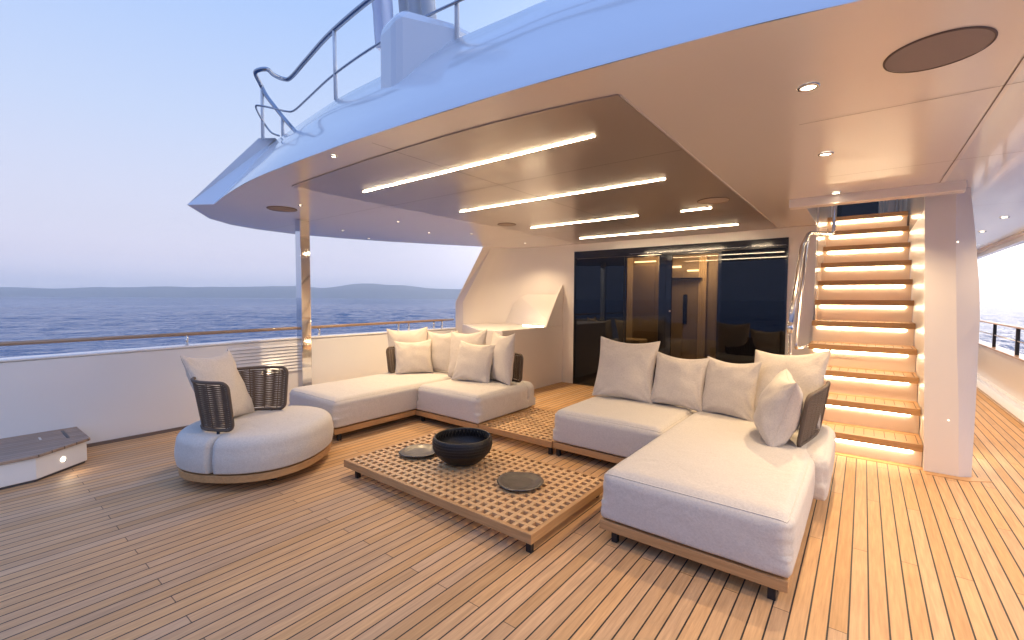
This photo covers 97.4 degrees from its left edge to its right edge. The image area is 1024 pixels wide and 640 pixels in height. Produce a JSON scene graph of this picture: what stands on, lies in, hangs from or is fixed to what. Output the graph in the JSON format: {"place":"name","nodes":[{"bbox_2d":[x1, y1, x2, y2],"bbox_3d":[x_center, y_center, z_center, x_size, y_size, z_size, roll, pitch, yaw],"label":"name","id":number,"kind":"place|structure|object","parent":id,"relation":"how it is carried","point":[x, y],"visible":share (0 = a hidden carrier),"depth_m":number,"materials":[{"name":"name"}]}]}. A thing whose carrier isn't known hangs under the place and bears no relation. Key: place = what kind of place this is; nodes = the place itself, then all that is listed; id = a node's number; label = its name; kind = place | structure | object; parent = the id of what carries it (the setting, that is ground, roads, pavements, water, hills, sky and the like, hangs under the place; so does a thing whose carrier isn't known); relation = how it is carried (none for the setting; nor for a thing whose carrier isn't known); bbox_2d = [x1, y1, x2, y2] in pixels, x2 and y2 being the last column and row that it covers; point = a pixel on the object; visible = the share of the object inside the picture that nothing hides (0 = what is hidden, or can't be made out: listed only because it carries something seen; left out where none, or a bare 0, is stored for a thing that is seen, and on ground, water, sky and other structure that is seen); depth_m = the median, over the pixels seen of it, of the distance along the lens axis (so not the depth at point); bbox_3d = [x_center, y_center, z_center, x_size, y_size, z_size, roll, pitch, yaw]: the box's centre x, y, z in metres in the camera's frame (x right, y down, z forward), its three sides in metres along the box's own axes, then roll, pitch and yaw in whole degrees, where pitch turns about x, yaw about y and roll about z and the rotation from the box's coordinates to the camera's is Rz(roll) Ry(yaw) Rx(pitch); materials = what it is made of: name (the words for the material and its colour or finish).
{"place":"outdoors","nodes":[
{"label":"outdoors","id":0,"kind":"place"},
{"bbox_2d":[0,283,461,298],"bbox_3d":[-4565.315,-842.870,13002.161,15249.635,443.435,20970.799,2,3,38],"label":"hills","id":1,"kind":"structure","parent":0,"point":[366,290],"depth_m":11592.64,"materials":[{"name":"grey"}]},
{"bbox_2d":[0,382,1023,639],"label":"deck","id":2,"kind":"structure","parent":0,"point":[138,538],"depth_m":2.47,"materials":[{"name":"brown wood"}]},
{"bbox_2d":[0,427,89,489],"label":"deck locker","id":3,"kind":"object","parent":2,"relation":"on","point":[29,458],"visible":1,"depth_m":3.65,"materials":[{"name":"grey"}]},
{"bbox_2d":[0,327,455,447],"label":"port bulwark","id":4,"kind":"object","parent":2,"relation":"on","point":[101,397],"visible":0.51,"depth_m":4.60,"materials":[{"name":"white paint"}]},
{"bbox_2d":[0,318,453,345],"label":"handrail","id":5,"kind":"object","parent":4,"relation":"on","point":[61,340],"visible":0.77,"depth_m":4.98,"materials":[{"name":"brown wood"}]},
{"bbox_2d":[174,366,333,482],"bbox_3d":[-2.162,0.846,3.860,1.115,0.818,1.155,0,3,3],"label":"armchair","id":6,"kind":"object","parent":2,"relation":"on","point":[273,440],"visible":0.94,"depth_m":3.44,"materials":[{"name":"white fabric"}]},
{"bbox_2d":[180,351,254,427],"bbox_3d":[-2.463,0.562,3.805,0.306,0.585,0.560,1,3,7],"label":"pillow","id":7,"kind":"object","parent":6,"relation":"on","point":[221,368],"visible":0.71,"depth_m":3.78,"materials":[{"name":"fabric"}]},
{"bbox_2d":[295,219,311,386],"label":"pillar","id":8,"kind":"structure","parent":2,"relation":"on","point":[303,289],"depth_m":5.37,"materials":[{"name":"silver metal"}]},
{"bbox_2d":[288,346,451,440],"bbox_3d":[-1.520,0.778,5.610,1.040,0.793,2.126,2,3,38],"label":"sofa module","id":9,"kind":"object","parent":2,"relation":"on","point":[355,402],"visible":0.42,"depth_m":4.96,"materials":[{"name":"white fabric"}]},
{"bbox_2d":[387,327,427,372],"bbox_3d":[-1.435,0.408,6.188,0.586,0.626,0.194,0,3,-7],"label":"pillow","id":10,"kind":"object","parent":9,"relation":"on","point":[418,335],"visible":0.49,"depth_m":6.17,"materials":[{"name":"fabric"}]},
{"bbox_2d":[394,339,433,373],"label":"pillow","id":11,"kind":"object","parent":9,"relation":"on","point":[415,357],"visible":0.98,"depth_m":6.00,"materials":[{"name":"fabric"}]},
{"bbox_2d":[427,331,458,371],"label":"pillow","id":12,"kind":"object","parent":9,"relation":"on","point":[440,350],"visible":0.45,"depth_m":6.09,"materials":[{"name":"fabric"}]},
{"bbox_2d":[344,432,603,552],"bbox_3d":[-0.328,1.218,3.482,1.880,0.130,0.990,2,3,38],"label":"coffee table","id":13,"kind":"object","parent":2,"relation":"on","point":[476,492],"visible":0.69,"depth_m":3.17,"materials":[{"name":"brown wood"}]},
{"bbox_2d":[399,444,434,456],"bbox_3d":[-0.793,1.116,3.816,0.330,0.034,0.330,2,3,38],"label":"dish","id":14,"kind":"object","parent":13,"relation":"on","point":[419,450],"visible":0.9,"depth_m":3.83,"materials":[{"name":"ceramic"}]},
{"bbox_2d":[432,427,491,466],"bbox_3d":[-0.398,1.034,3.610,0.481,0.222,0.481,2,3,38],"label":"bowl","id":15,"kind":"object","parent":13,"relation":"on","point":[463,446],"visible":1,"depth_m":3.47,"materials":[{"name":"black ceramic"}]},
{"bbox_2d":[497,472,543,490],"bbox_3d":[0.058,1.150,3.201,0.336,0.034,0.336,2,3,38],"label":"dish","id":16,"kind":"object","parent":13,"relation":"on","point":[519,481],"visible":1,"depth_m":3.20,"materials":[{"name":"ceramic"}]},
{"bbox_2d":[416,353,535,428],"bbox_3d":[-0.410,0.799,5.394,1.008,0.783,1.096,2,3,38],"label":"sofa module","id":17,"kind":"object","parent":2,"relation":"on","point":[474,404],"visible":0.76,"depth_m":5.04,"materials":[{"name":"white fabric"}]},
{"bbox_2d":[448,329,486,376],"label":"pillow","id":18,"kind":"object","parent":17,"relation":"on","point":[478,338],"visible":0.56,"depth_m":5.76,"materials":[{"name":"fabric"}]},
{"bbox_2d":[451,340,494,382],"bbox_3d":[-0.467,0.510,5.491,0.522,0.498,0.247,1,3,23],"label":"pillow","id":19,"kind":"object","parent":17,"relation":"on","point":[473,362],"visible":1,"depth_m":5.43,"materials":[{"name":"fabric"}]},
{"bbox_2d":[490,331,514,385],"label":"pillow","id":20,"kind":"object","parent":17,"relation":"on","point":[503,361],"visible":0.87,"depth_m":5.29,"materials":[{"name":"fabric"}]},
{"bbox_2d":[479,407,555,454],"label":"slatted platform","id":21,"kind":"structure","parent":2,"relation":"on","point":[533,425],"depth_m":4.65,"materials":[{"name":"brown wood"}]},
{"bbox_2d":[553,368,696,463],"bbox_3d":[1.095,0.868,4.235,1.042,0.773,1.074,2,3,38],"label":"sofa module","id":22,"kind":"object","parent":2,"relation":"on","point":[620,429],"visible":0.55,"depth_m":3.92,"materials":[{"name":"white fabric"}]},
{"bbox_2d":[592,336,659,403],"bbox_3d":[1.154,0.498,4.580,0.619,0.628,0.290,2,3,38],"label":"pillow","id":23,"kind":"object","parent":22,"relation":"on","point":[625,370],"visible":0.96,"depth_m":4.50,"materials":[{"name":"fabric"}]},
{"bbox_2d":[650,351,709,411],"bbox_3d":[1.575,0.575,4.255,0.525,0.510,0.214,2,3,38],"label":"pillow","id":24,"kind":"object","parent":22,"relation":"on","point":[679,382],"visible":1,"depth_m":4.18,"materials":[{"name":"fabric"}]},
{"bbox_2d":[453,225,817,388],"bbox_3d":[1.105,-0.047,6.664,5.495,2.369,1.948,2,3,38],"label":"deckhouse","id":25,"kind":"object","parent":2,"relation":"on","point":[525,296],"visible":0.74,"depth_m":7.73,"materials":[{"name":"beige paint"}]},
{"bbox_2d":[187,0,1023,259],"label":"deck overhang","id":26,"kind":"object","parent":25,"relation":"on","point":[691,102],"visible":0.88,"depth_m":2.59,"materials":[{"name":"paint"}]},
{"bbox_2d":[266,206,296,211],"bbox_3d":[-2.396,-1.156,4.686,0.288,0.004,0.288,2,3,38],"label":"ceiling speaker","id":27,"kind":"object","parent":26,"relation":"attached to","point":[281,208],"visible":1,"depth_m":4.69,"materials":[{"name":"brown"}]},
{"bbox_2d":[253,0,463,139],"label":"top deck railing","id":28,"kind":"object","parent":26,"relation":"on","point":[344,20],"visible":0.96,"depth_m":3.83,"materials":[{"name":"silver metal"}]},
{"bbox_2d":[372,0,393,50],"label":"flag","id":29,"kind":"object","parent":26,"relation":"on","point":[383,15],"visible":0.57,"depth_m":4.36,"materials":[{"name":"white fabric"}]},
{"bbox_2d":[381,0,485,122],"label":"mast pedestal","id":30,"kind":"object","parent":26,"relation":"on","point":[413,37],"visible":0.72,"depth_m":2.86,"materials":[{"name":"white paint"}]},
{"bbox_2d":[364,136,594,191],"bbox_3d":[-0.409,-1.066,3.197,2.210,0.004,0.008,2,3,38],"label":"light strip","id":31,"kind":"object","parent":26,"relation":"attached to","point":[487,162],"visible":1,"depth_m":2.98,"materials":[{"name":"white"}]},
{"bbox_2d":[498,223,515,225],"bbox_3d":[-0.065,-1.176,5.541,0.228,0.004,0.228,2,3,38],"label":"ceiling speaker","id":32,"kind":"object","parent":26,"relation":"attached to","point":[506,224],"visible":1,"depth_m":5.53,"materials":[{"name":"brown"}]},
{"bbox_2d":[461,179,664,211],"bbox_3d":[0.308,-1.104,4.076,2.165,0.004,0.008,2,3,38],"label":"light strip","id":33,"kind":"object","parent":26,"relation":"attached to","point":[568,194],"visible":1,"depth_m":3.92,"materials":[{"name":"white"}]},
{"bbox_2d":[534,216,633,227],"bbox_3d":[0.813,-1.163,5.356,1.430,0.004,0.008,2,3,38],"label":"light strip","id":34,"kind":"object","parent":26,"relation":"attached to","point":[586,221],"visible":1,"depth_m":5.30,"materials":[{"name":"white plastic"}]},
{"bbox_2d":[580,224,737,238],"bbox_3d":[1.885,-1.194,6.122,2.174,0.004,0.008,2,3,38],"label":"light strip","id":35,"kind":"object","parent":26,"relation":"attached to","point":[659,231],"visible":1,"depth_m":6.03,"materials":[{"name":"white plastic"}]},
{"bbox_2d":[697,197,729,203],"bbox_3d":[1.855,-1.099,4.142,0.278,0.004,0.278,2,3,38],"label":"ceiling speaker","id":36,"kind":"object","parent":26,"relation":"attached to","point":[714,200],"visible":1,"depth_m":4.12,"materials":[{"name":"brown"}]},
{"bbox_2d":[797,82,819,91],"bbox_3d":[1.278,-1.002,1.937,0.084,0.008,0.084,2,3,38],"label":"downlight","id":37,"kind":"object","parent":26,"relation":"attached to","point":[808,87],"visible":1,"depth_m":1.93,"materials":[{"name":"silver metal"}]},
{"bbox_2d":[818,151,833,156],"bbox_3d":[1.970,-1.040,2.822,0.084,0.008,0.084,2,3,38],"label":"downlight","id":38,"kind":"object","parent":26,"relation":"attached to","point":[825,153],"visible":1,"depth_m":2.81,"materials":[{"name":"silver metal"}]},
{"bbox_2d":[883,26,997,72],"bbox_3d":[1.567,-0.989,1.659,0.308,0.004,0.308,2,3,38],"label":"ceiling speaker","id":39,"kind":"object","parent":26,"relation":"attached to","point":[941,49],"visible":1,"depth_m":1.64,"materials":[{"name":"brown"}]},
{"bbox_2d":[573,237,788,385],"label":"glass doors","id":40,"kind":"structure","parent":25,"relation":"attached to","point":[752,295],"depth_m":6.25,"materials":[{"name":"black glass"}]},
{"bbox_2d":[623,253,717,390],"bbox_3d":[3.455,-0.171,8.662,3.770,2.550,4.300,2,3,38],"label":"salon interior","id":41,"kind":"object","parent":2,"relation":"on","point":[694,304],"visible":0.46,"depth_m":8.96,"materials":[{"name":"brown wood"}]},
{"bbox_2d":[626,338,646,343],"bbox_3d":[2.188,0.706,8.136,0.400,0.735,0.350,2,3,38],"label":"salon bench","id":42,"kind":"object","parent":41,"relation":"in","point":[635,340],"visible":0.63,"depth_m":7.98,"materials":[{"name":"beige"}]},
{"bbox_2d":[599,381,835,600],"bbox_3d":[1.589,0.901,3.183,1.081,0.813,2.121,2,3,38],"label":"sofa module","id":43,"kind":"object","parent":2,"relation":"on","point":[735,496],"visible":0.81,"depth_m":2.53,"materials":[{"name":"white fabric"}]},
{"bbox_2d":[702,356,761,420],"bbox_3d":[1.905,0.595,3.950,0.209,0.503,0.483,-2,3,-37],"label":"pillow","id":44,"kind":"object","parent":43,"relation":"on","point":[729,389],"visible":0.94,"depth_m":3.87,"materials":[{"name":"fabric"}]},
{"bbox_2d":[753,369,802,446],"bbox_3d":[1.924,0.628,3.252,0.324,0.503,0.489,2,3,38],"label":"pillow","id":45,"kind":"object","parent":43,"relation":"on","point":[777,415],"visible":0.94,"depth_m":3.07,"materials":[{"name":"fabric"}]},
{"bbox_2d":[754,350,830,428],"bbox_3d":[2.239,0.542,3.697,0.310,0.636,0.653,-1,3,-32],"label":"pillow","id":46,"kind":"object","parent":43,"relation":"on","point":[807,371],"visible":0.49,"depth_m":3.61,"materials":[{"name":"fabric"}]},
{"bbox_2d":[807,197,924,466],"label":"staircase","id":47,"kind":"structure","parent":2,"relation":"on","point":[863,325],"depth_m":5.19,"materials":[{"name":"brown wood"}]},
{"bbox_2d":[787,205,836,354],"bbox_3d":[3.206,-0.240,4.835,0.136,2.952,2.478,3,4,42],"label":"stair handrail","id":48,"kind":"object","parent":47,"relation":"attached to","point":[790,322],"visible":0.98,"depth_m":4.38,"materials":[{"name":"grey metal"}]},
{"bbox_2d":[837,201,878,216],"bbox_3d":[5.565,-2.457,7.207,0.530,1.620,0.028,2,3,38],"label":"dark window","id":49,"kind":"structure","parent":47,"relation":"in","point":[868,207],"depth_m":7.22,"materials":[{"name":"black glass"}]},
{"bbox_2d":[880,199,902,212],"bbox_3d":[5.886,-2.393,6.939,0.270,1.720,0.058,2,3,38],"label":"window frame","id":50,"kind":"structure","parent":47,"relation":"in","point":[891,203],"depth_m":6.95,"materials":[{"name":"grey metal"}]},
{"bbox_2d":[835,452,991,481],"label":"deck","id":51,"kind":"structure","parent":2,"relation":"on","point":[970,479],"depth_m":3.90,"materials":[{"name":"brown wood"}]},
{"bbox_2d":[908,188,979,476],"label":"stair side wall","id":52,"kind":"structure","parent":2,"relation":"on","point":[945,290],"depth_m":3.72,"materials":[{"name":"paint"}]},
{"bbox_2d":[977,374,1023,424],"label":"base","id":53,"kind":"structure","parent":2,"relation":"on","point":[1012,406],"depth_m":6.45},
{"bbox_2d":[977,340,1023,402],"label":"starboard bulwark","id":54,"kind":"object","parent":53,"relation":"on","point":[1002,368],"depth_m":6.96,"materials":[{"name":"beige paint"}]},
{"bbox_2d":[979,320,1023,354],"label":"side deck railing","id":55,"kind":"object","parent":54,"relation":"on","point":[1016,340],"visible":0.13,"depth_m":6.91,"materials":[{"name":"silver metal"}]},
{"bbox_2d":[0,297,1023,357],"bbox_3d":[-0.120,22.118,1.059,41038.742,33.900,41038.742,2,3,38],"label":"sea","id":56,"kind":"structure","parent":0,"point":[30,318],"depth_m":135.20,"materials":[{"name":"blue liquid"}]},
{"bbox_2d":[0,0,1023,301],"label":"sky","id":57,"kind":"structure","parent":0,"point":[115,115],"materials":[{"name":"blue"}]}
]}

